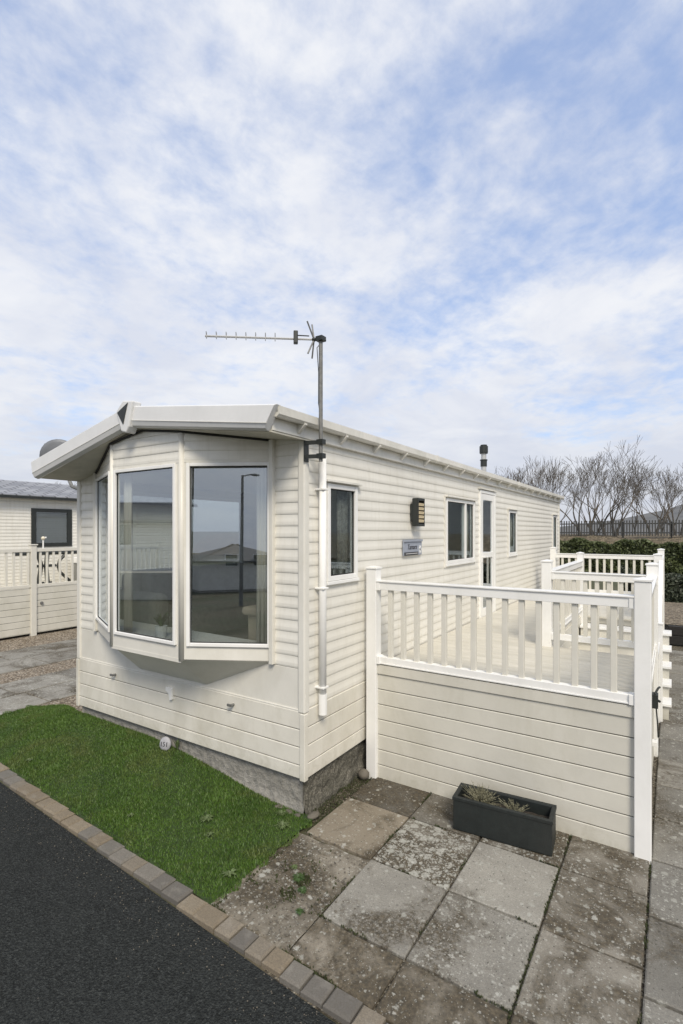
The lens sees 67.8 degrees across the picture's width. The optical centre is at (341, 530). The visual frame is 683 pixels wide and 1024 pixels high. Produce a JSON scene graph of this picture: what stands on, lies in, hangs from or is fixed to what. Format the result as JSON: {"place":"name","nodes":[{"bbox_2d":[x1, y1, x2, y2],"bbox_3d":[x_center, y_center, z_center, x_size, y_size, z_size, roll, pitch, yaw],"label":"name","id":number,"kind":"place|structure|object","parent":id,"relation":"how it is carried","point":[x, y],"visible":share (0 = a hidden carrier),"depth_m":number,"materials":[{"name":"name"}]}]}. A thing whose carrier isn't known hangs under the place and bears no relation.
{"place":"outdoors","nodes":[
{"label":"outdoors","id":0,"kind":"place"},
{"bbox_2d":[0,638,76,714],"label":"path","id":1,"kind":"structure","parent":0,"point":[54,686],"depth_m":8.26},
{"bbox_2d":[0,626,81,710],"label":"gravel","id":2,"kind":"structure","parent":0,"point":[27,640],"depth_m":10.37,"materials":[{"name":"beige gravel"}]},
{"bbox_2d":[0,542,161,637],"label":"sun deck","id":3,"kind":"structure","parent":2,"relation":"on","point":[31,607],"depth_m":11.86,"materials":[{"name":"plastic"}]},
{"bbox_2d":[41,536,46,547],"bbox_3d":[-7.007,0.265,11.959,0.085,0.280,0.115,0,0,54],"label":"solar light","id":4,"kind":"object","parent":3,"relation":"on","point":[43,538],"visible":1,"depth_m":11.94,"materials":[{"name":"white plastic"}]},
{"bbox_2d":[15,550,76,583],"bbox_3d":[-7.428,0.938,12.934,0.107,0.842,1.700,0,0,33],"label":"iron stand","id":5,"kind":"object","parent":3,"relation":"on","point":[49,553],"visible":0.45,"depth_m":12.86,"materials":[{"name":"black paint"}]},
{"bbox_2d":[70,556,120,580],"bbox_3d":[-6.902,1.050,14.292,0.660,0.660,1.110,0,0,33],"label":"storage box","id":6,"kind":"object","parent":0,"point":[75,568],"visible":0.18,"depth_m":13.91,"materials":[{"name":"white plastic"}]},
{"bbox_2d":[0,704,312,904],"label":"lawn","id":7,"kind":"structure","parent":0,"point":[204,898],"depth_m":4.42,"materials":[{"name":"green plant"}]},
{"bbox_2d":[160,737,170,750],"bbox_3d":[-1.785,2.157,5.148,0.128,0.140,0.053,0,-12,13],"label":"number stone","id":8,"kind":"object","parent":7,"relation":"on","point":[165,742],"visible":1,"depth_m":5.13,"materials":[{"name":"white stone"}]},
{"bbox_2d":[173,739,179,749],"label":"weed","id":9,"kind":"object","parent":7,"relation":"on","point":[177,743],"visible":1,"depth_m":5.11,"materials":[{"name":"green plant"}]},
{"bbox_2d":[199,814,211,821],"bbox_3d":[-1.104,2.355,4.166,0.125,0.023,0.136,0,0,33],"label":"weed","id":10,"kind":"object","parent":7,"relation":"on","point":[208,817],"visible":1,"depth_m":4.16,"materials":[{"name":"green plant"}]},
{"bbox_2d":[221,868,237,877],"bbox_3d":[-0.776,2.384,3.535,0.137,0.023,0.096,0,0,-23],"label":"weed","id":11,"kind":"object","parent":7,"relation":"on","point":[229,872],"visible":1,"depth_m":3.54,"materials":[{"name":"green plant"}]},
{"bbox_2d":[274,819,289,829],"bbox_3d":[-0.471,2.367,4.085,0.139,0.023,0.125,0,0,33],"label":"weed","id":12,"kind":"object","parent":7,"relation":"on","point":[281,825],"visible":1,"depth_m":4.09,"materials":[{"name":"green plant"}]},
{"bbox_2d":[277,810,286,815],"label":"weed","id":13,"kind":"object","parent":7,"relation":"on","point":[281,812],"visible":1,"depth_m":4.26,"materials":[{"name":"green plant"}]},
{"bbox_2d":[0,782,335,1023],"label":"road","id":14,"kind":"structure","parent":0,"point":[60,963],"depth_m":2.91,"materials":[{"name":"grey asphalt"}]},
{"bbox_2d":[0,792,367,1022],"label":"stone chips","id":15,"kind":"object","parent":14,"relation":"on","point":[287,914],"visible":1,"depth_m":3.35,"materials":[{"name":"grey gravel"}]},
{"bbox_2d":[208,558,238,561],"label":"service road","id":16,"kind":"structure","parent":0,"point":[233,559],"depth_m":41.59,"materials":[{"name":"grey asphalt"}]},
{"bbox_2d":[303,778,368,822],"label":"gravel","id":17,"kind":"structure","parent":0,"point":[342,798],"depth_m":4.63,"materials":[{"name":"gravel"}]},
{"bbox_2d":[31,401,563,815],"bbox_3d":[1.288,0.295,9.729,3.566,4.330,12.046,0,0,33],"label":"static caravan","id":18,"kind":"object","parent":17,"relation":"on","point":[275,711],"visible":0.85,"depth_m":4.89,"materials":[{"name":"white plastic"}]},
{"bbox_2d":[39,439,76,489],"bbox_3d":[-3.474,-0.786,6.534,0.992,0.812,0.379,0,0,33],"label":"satellite dish","id":19,"kind":"object","parent":18,"relation":"attached to","point":[48,446],"visible":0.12,"depth_m":6.58,"materials":[{"name":"grey plastic"}]},
{"bbox_2d":[95,471,109,631],"bbox_3d":[-2.561,0.207,5.484,0.061,1.615,0.920,0,0,-33],"label":"window","id":20,"kind":"structure","parent":18,"relation":"in","point":[102,483],"depth_m":5.56,"materials":[{"name":"white plastic"}]},
{"bbox_2d":[113,463,176,644],"bbox_3d":[-1.848,0.207,4.775,0.922,1.615,0.061,0,0,33],"label":"window","id":21,"kind":"structure","parent":18,"relation":"in","point":[116,473],"depth_m":4.83,"materials":[{"name":"white plastic"}]},
{"bbox_2d":[153,609,169,637],"bbox_3d":[-1.715,0.887,4.837,0.209,0.255,0.137,0,0,-28],"label":"potted plant","id":22,"kind":"object","parent":18,"relation":"on","point":[160,629],"visible":0.98,"depth_m":4.81,"materials":[{"name":"green plant"}]},
{"bbox_2d":[120,490,242,588],"bbox_3d":[-2.271,0.130,7.431,0.061,1.300,2.300,0,0,33],"label":"window","id":23,"kind":"structure","parent":18,"relation":"in","point":[240,501],"depth_m":8.06,"materials":[{"name":"white plastic"}]},
{"bbox_2d":[120,562,255,633],"bbox_3d":[-1.780,0.920,7.111,0.980,0.840,2.680,0,0,33],"label":"sofa","id":24,"kind":"object","parent":18,"relation":"in","point":[223,595],"visible":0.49,"depth_m":6.71,"materials":[{"name":"fabric"}]},
{"bbox_2d":[186,462,268,647],"bbox_3d":[-0.988,0.207,4.463,0.754,1.615,0.061,0,0,4],"label":"window","id":25,"kind":"structure","parent":18,"relation":"in","point":[189,466],"depth_m":4.46,"materials":[{"name":"white plastic"}]},
{"bbox_2d":[242,605,255,640],"bbox_3d":[-0.546,1.035,4.901,0.620,0.630,0.560,0,0,33],"label":"armchair","id":26,"kind":"object","parent":18,"relation":"in","point":[250,611],"visible":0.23,"depth_m":4.81,"materials":[{"name":"beige fabric"}]},
{"bbox_2d":[205,321,325,461],"bbox_3d":[-0.612,-1.142,4.146,0.973,1.144,0.146,0,0,-6],"label":"tv aerial","id":27,"kind":"object","parent":18,"relation":"attached to","point":[320,441],"visible":1,"depth_m":4.15,"materials":[{"name":"metal"}]},
{"bbox_2d":[331,558,349,574],"bbox_3d":[-0.026,0.870,7.074,1.500,0.940,1.050,0,0,33],"label":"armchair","id":28,"kind":"object","parent":18,"relation":"in","point":[333,566],"visible":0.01,"depth_m":7.40,"materials":[{"name":"fabric"}]},
{"bbox_2d":[326,479,362,584],"bbox_3d":[0.008,0.011,4.725,0.090,0.941,0.590,0,0,33],"label":"window","id":29,"kind":"structure","parent":18,"relation":"in","point":[352,576],"depth_m":4.78,"materials":[{"name":"white plastic"}]},
{"bbox_2d":[402,539,422,555],"bbox_3d":[0.840,0.193,5.968,0.030,0.185,0.500,0,0,33],"label":"name sign","id":30,"kind":"object","parent":18,"relation":"attached to","point":[412,547],"visible":1,"depth_m":5.93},
{"bbox_2d":[410,498,424,525],"bbox_3d":[0.900,-0.220,5.997,0.103,0.330,0.195,0,0,33],"label":"wall lamp","id":31,"kind":"object","parent":18,"relation":"attached to","point":[417,511],"visible":1,"depth_m":5.93,"materials":[{"name":"black metal"}]},
{"bbox_2d":[445,495,477,566],"bbox_3d":[1.732,-0.001,7.374,0.090,0.966,1.250,0,0,33],"label":"window","id":32,"kind":"structure","parent":18,"relation":"in","point":[464,560],"depth_m":7.53,"materials":[{"name":"white plastic"}]},
{"bbox_2d":[481,493,493,616],"bbox_3d":[2.441,0.400,8.421,0.108,2.010,0.730,0,0,33],"label":"door","id":33,"kind":"structure","parent":18,"relation":"in","point":[488,554],"depth_m":8.47,"materials":[{"name":"white plastic"}]},
{"bbox_2d":[508,508,518,556],"bbox_3d":[3.289,0.029,9.767,0.090,0.906,0.660,0,0,33],"label":"window","id":34,"kind":"structure","parent":18,"relation":"in","point":[512,514],"depth_m":9.82,"materials":[{"name":"white plastic"}]},
{"bbox_2d":[552,514,557,549],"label":"window","id":35,"kind":"structure","parent":18,"relation":"in","point":[554,517],"depth_m":13.33,"materials":[{"name":"white plastic"}]},
{"bbox_2d":[307,811,319,818],"bbox_3d":[-0.236,2.385,4.259,0.075,0.048,0.122,15,11,43],"label":"pebble","id":36,"kind":"object","parent":17,"relation":"on","point":[314,815],"visible":1,"depth_m":4.24,"materials":[{"name":"stone"}]},
{"bbox_2d":[358,768,368,779],"bbox_3d":[0.214,2.360,4.931,0.118,0.104,0.101,0,0,33],"label":"pebble","id":37,"kind":"object","parent":17,"relation":"on","point":[363,773],"visible":1,"depth_m":4.90,"materials":[{"name":"stone"}]},
{"bbox_2d":[0,532,682,1023],"bbox_3d":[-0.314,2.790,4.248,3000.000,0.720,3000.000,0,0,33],"label":"ground","id":38,"kind":"structure","parent":0,"point":[198,560],"depth_m":29.75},
{"bbox_2d":[0,480,197,585],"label":"static caravan","id":39,"kind":"object","parent":38,"relation":"on","point":[32,512],"visible":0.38,"depth_m":13.94,"materials":[{"name":"white plastic"},{"name":"cream plastic cladding"},{"name":"glass"}]},
{"bbox_2d":[31,508,71,546],"bbox_3d":[-7.864,-0.090,13.772,0.115,1.020,1.070,0,0,33],"label":"window","id":40,"kind":"structure","parent":39,"relation":"in","point":[53,524],"depth_m":13.79,"materials":[{"name":"black paint"}]},
{"bbox_2d":[0,763,388,1023],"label":"kerb","id":41,"kind":"structure","parent":38,"relation":"on","point":[305,983],"depth_m":3.13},
{"bbox_2d":[211,833,368,951],"bbox_3d":[-0.319,2.421,3.489,0.650,0.044,1.000,0,0,33],"label":"broken concrete","id":42,"kind":"object","parent":38,"relation":"on","point":[256,916],"visible":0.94,"depth_m":3.40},
{"bbox_2d":[295,907,304,915],"bbox_3d":[-0.264,2.389,3.191,0.065,0.023,0.064,0,0,33],"label":"weed","id":43,"kind":"object","parent":42,"relation":"on","point":[299,910],"visible":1,"depth_m":3.19,"materials":[{"name":"green plant"}]},
{"bbox_2d":[297,886,306,893],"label":"weed","id":44,"kind":"object","parent":42,"relation":"on","point":[303,889],"visible":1,"depth_m":3.38,"materials":[{"name":"green plant"}]},
{"bbox_2d":[560,537,682,573],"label":"hedge","id":45,"kind":"object","parent":38,"relation":"on","point":[673,557],"visible":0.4,"depth_m":29.49,"materials":[{"name":"green plant"}]},
{"bbox_2d":[620,565,682,602],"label":"hedge","id":46,"kind":"object","parent":38,"relation":"on","point":[673,587],"visible":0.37,"depth_m":14.98,"materials":[{"name":"green plant"}]},
{"bbox_2d":[643,474,682,533],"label":"bare tree","id":47,"kind":"object","parent":38,"relation":"on","point":[656,500],"visible":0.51,"depth_m":46.24,"materials":[{"name":"brown plant"}]},
{"bbox_2d":[664,602,682,625],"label":"earth bed","id":48,"kind":"object","parent":38,"relation":"on","point":[673,613],"visible":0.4,"depth_m":12.31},
{"bbox_2d":[0,0,682,531],"label":"sky","id":49,"kind":"structure","parent":0,"point":[476,206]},
{"bbox_2d":[192,533,682,555],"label":"bank","id":50,"kind":"structure","parent":0,"point":[220,544],"depth_m":50.59,"materials":[{"name":"green plant"}]},
{"bbox_2d":[495,467,537,486],"bbox_3d":[13.477,-1.890,39.964,3.602,6.647,4.609,0,0,-16],"label":"bare tree","id":51,"kind":"object","parent":50,"relation":"on","point":[524,482],"visible":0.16,"depth_m":39.25,"materials":[{"name":"brown plant"}]},
{"bbox_2d":[498,456,572,493],"bbox_3d":[14.538,-2.331,40.442,7.218,7.520,5.287,0,0,33],"label":"bare tree","id":52,"kind":"object","parent":50,"relation":"on","point":[540,472],"visible":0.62,"depth_m":39.77,"materials":[{"name":"brown plant"}]},
{"bbox_2d":[514,462,579,501],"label":"bare tree","id":53,"kind":"object","parent":50,"relation":"on","point":[549,481],"visible":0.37,"depth_m":44.75,"materials":[{"name":"brown plant"}]},
{"bbox_2d":[543,462,593,522],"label":"bare tree","id":54,"kind":"object","parent":50,"relation":"on","point":[554,477],"visible":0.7,"depth_m":41.88,"materials":[{"name":"brown plant"}]},
{"bbox_2d":[532,452,633,534],"bbox_3d":[17.980,-2.210,38.153,7.437,7.300,3.967,0,0,4],"label":"bare tree","id":55,"kind":"object","parent":50,"relation":"on","point":[596,475],"visible":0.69,"depth_m":37.64,"materials":[{"name":"brown plant"}]},
{"bbox_2d":[562,476,630,534],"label":"bare tree","id":56,"kind":"object","parent":50,"relation":"on","point":[590,501],"visible":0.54,"depth_m":46.53,"materials":[{"name":"brown plant"}]},
{"bbox_2d":[553,436,676,536],"bbox_3d":[18.943,-2.583,36.003,8.156,8.055,6.684,0,0,33],"label":"bare tree","id":57,"kind":"object","parent":50,"relation":"on","point":[623,478],"visible":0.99,"depth_m":35.42,"materials":[{"name":"brown plant"}]},
{"bbox_2d":[560,520,682,537],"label":"palisade fence","id":58,"kind":"object","parent":50,"relation":"on","point":[671,532],"visible":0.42,"depth_m":33.62,"materials":[{"name":"metal"}]},
{"bbox_2d":[625,481,651,533],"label":"bare tree","id":59,"kind":"object","parent":50,"relation":"on","point":[636,508],"visible":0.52,"depth_m":41.84,"materials":[{"name":"brown plant"}]},
{"bbox_2d":[603,467,682,535],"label":"bare tree","id":60,"kind":"object","parent":50,"relation":"on","point":[664,509],"visible":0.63,"depth_m":38.16,"materials":[{"name":"brown plant"}]},
{"bbox_2d":[618,464,682,534],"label":"bare tree","id":61,"kind":"object","parent":50,"relation":"on","point":[667,475],"visible":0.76,"depth_m":38.36,"materials":[{"name":"brown plant"}]},
{"bbox_2d":[264,626,682,1023],"bbox_3d":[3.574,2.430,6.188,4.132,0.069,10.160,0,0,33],"label":"paving","id":62,"kind":"structure","parent":0,"point":[585,965],"depth_m":3.14,"materials":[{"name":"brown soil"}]},
{"bbox_2d":[212,776,652,1023],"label":"moss","id":63,"kind":"object","parent":62,"relation":"on","point":[301,883],"visible":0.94,"depth_m":3.44,"materials":[{"name":"green plant"}]},
{"bbox_2d":[293,872,305,881],"bbox_3d":[-0.296,2.389,3.501,0.099,0.023,0.106,0,0,-7],"label":"weed","id":64,"kind":"object","parent":63,"relation":"on","point":[298,877],"visible":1,"depth_m":3.50,"materials":[{"name":"green plant"}]},
{"bbox_2d":[452,782,556,855],"bbox_3d":[1.281,2.261,4.015,0.752,0.261,0.262,0,0,29],"label":"planter box","id":65,"kind":"object","parent":62,"relation":"on","point":[532,827],"visible":0.99,"depth_m":3.93,"materials":[{"name":"plastic"}]},
{"bbox_2d":[462,781,501,804],"bbox_3d":[1.124,2.148,4.091,0.309,0.167,0.197,0,0,60],"label":"heather plant","id":66,"kind":"object","parent":65,"relation":"on","point":[480,796],"visible":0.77,"depth_m":4.09,"materials":[{"name":"plant"}]},
{"bbox_2d":[498,797,528,811],"bbox_3d":[1.337,2.170,3.963,0.124,0.122,0.234,0,0,-44],"label":"heather plant","id":67,"kind":"object","parent":65,"relation":"on","point":[513,807],"visible":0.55,"depth_m":3.98,"materials":[{"name":"plant"}]},
{"bbox_2d":[365,547,671,864],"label":"sun deck","id":68,"kind":"structure","parent":62,"relation":"on","point":[545,691],"depth_m":4.44,"materials":[{"name":"white plastic"}]},
{"bbox_2d":[652,686,660,746],"bbox_3d":[2.726,1.601,4.395,0.065,0.498,0.141,0,0,33],"label":"gate latch","id":69,"kind":"object","parent":68,"relation":"attached to","point":[655,700],"visible":0.97,"depth_m":4.36,"materials":[{"name":"black paint"}]},
{"bbox_2d":[658,642,659,720],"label":"side gate","id":70,"kind":"structure","parent":68,"relation":"attached to","point":[658,680],"depth_m":6.36,"materials":[{"name":"white plastic"}]},
{"bbox_2d":[669,635,682,645],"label":"timber sleeper","id":71,"kind":"object","parent":62,"relation":"on","point":[675,640],"depth_m":10.68,"materials":[{"name":"black wood"}]},
{"bbox_2d":[668,625,682,635],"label":"timber sleeper","id":72,"kind":"object","parent":71,"relation":"on","point":[677,630],"visible":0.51,"depth_m":10.69,"materials":[{"name":"black wood"}]},
{"bbox_2d":[560,505,682,534],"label":"hill","id":73,"kind":"structure","parent":0,"point":[651,517],"depth_m":173.25,"materials":[{"name":"plant"}]}
]}

